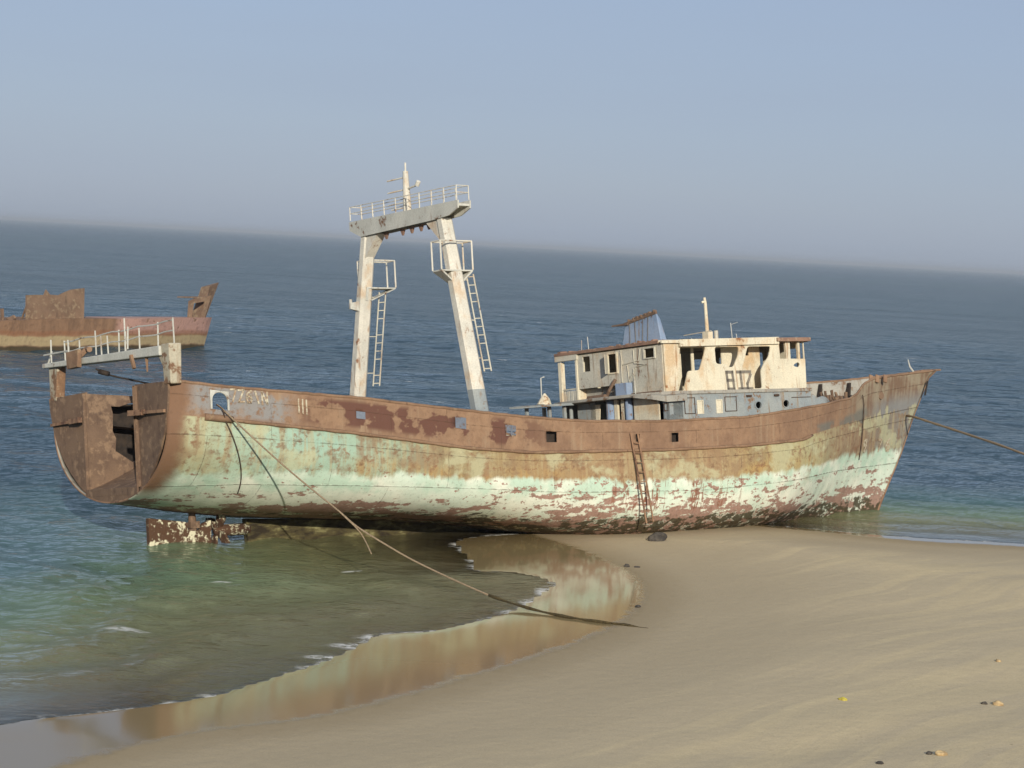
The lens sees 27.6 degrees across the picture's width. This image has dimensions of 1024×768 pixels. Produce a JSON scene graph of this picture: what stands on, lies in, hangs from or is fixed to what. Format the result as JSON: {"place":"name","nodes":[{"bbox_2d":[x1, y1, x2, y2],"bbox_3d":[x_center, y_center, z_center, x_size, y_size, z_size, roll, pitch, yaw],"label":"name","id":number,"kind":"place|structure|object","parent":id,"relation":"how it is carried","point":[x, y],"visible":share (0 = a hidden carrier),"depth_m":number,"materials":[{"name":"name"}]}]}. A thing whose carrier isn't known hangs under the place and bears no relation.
{"place":"outdoors","nodes":[
{"label":"outdoors","id":0,"kind":"place"},
{"bbox_2d":[0,219,1023,719],"bbox_3d":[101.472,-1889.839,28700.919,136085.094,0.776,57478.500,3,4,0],"label":"sea","id":1,"kind":"structure","parent":0,"point":[90,589],"depth_m":187.32,"materials":[{"name":"liquid"}]},
{"bbox_2d":[0,283,218,351],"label":"shipwreck","id":2,"kind":"object","parent":1,"relation":"on","point":[58,320],"visible":0.8,"depth_m":177.45,"materials":[{"name":"brown metal"}]},
{"bbox_2d":[0,521,1023,767],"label":"beach","id":3,"kind":"structure","parent":0,"point":[760,647],"depth_m":52.54,"materials":[{"name":"beige sand"}]},
{"bbox_2d":[42,163,940,545],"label":"fishing trawler","id":4,"kind":"object","parent":3,"relation":"on","point":[738,437],"visible":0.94,"depth_m":75.84,"materials":[{"name":"paint"}]},
{"bbox_2d":[95,368,147,383],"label":"stay cable","id":5,"kind":"object","parent":4,"relation":"attached to","point":[103,372],"visible":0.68,"depth_m":70.82,"materials":[{"name":"black metal"}]},
{"bbox_2d":[216,404,241,493],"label":"hanging cable","id":6,"kind":"object","parent":4,"relation":"hanging from","point":[236,448],"visible":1,"depth_m":67.87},
{"bbox_2d":[217,404,645,627],"bbox_3d":[-2.813,3.895,63.860,16.076,5.234,0.514,5,4,32],"label":"mooring rope","id":7,"kind":"object","parent":4,"relation":"attached to","point":[446,576],"visible":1,"depth_m":63.98,"materials":[{"name":"fabric"}]},
{"bbox_2d":[630,433,653,522],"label":"boarding ladder","id":8,"kind":"object","parent":4,"relation":"attached to","point":[643,471],"visible":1,"depth_m":77.91,"materials":[{"name":"brown metal"}]},
{"bbox_2d":[859,395,864,459],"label":"hanging cable","id":9,"kind":"object","parent":4,"relation":"hanging from","point":[862,428],"visible":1,"depth_m":89.38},
{"bbox_2d":[906,415,1023,454],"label":"mooring rope","id":10,"kind":"object","parent":4,"relation":"attached to","point":[973,436],"visible":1,"depth_m":88.67,"materials":[{"name":"fabric"}]},
{"bbox_2d":[647,532,666,541],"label":"rock","id":11,"kind":"object","parent":3,"relation":"on","point":[658,536],"visible":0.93,"depth_m":77.38,"materials":[{"name":"stone"}]},
{"bbox_2d":[935,750,947,755],"bbox_3d":[9.041,7.789,43.876,0.264,0.158,0.230,4,4,18],"label":"stone","id":12,"kind":"object","parent":3,"relation":"on","point":[940,753],"visible":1,"depth_m":43.82,"materials":[{"name":"beige stone"}]},
{"bbox_2d":[992,700,1003,705],"bbox_3d":[11.566,7.611,49.571,0.292,0.173,0.188,6,5,36],"label":"stone","id":13,"kind":"object","parent":3,"relation":"on","point":[998,703],"visible":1,"depth_m":49.51,"materials":[{"name":"beige stone"}]},
{"bbox_2d":[0,0,1023,273],"label":"sky","id":14,"kind":"structure","parent":0,"point":[858,132],"materials":[{"name":"blue"}]}
]}

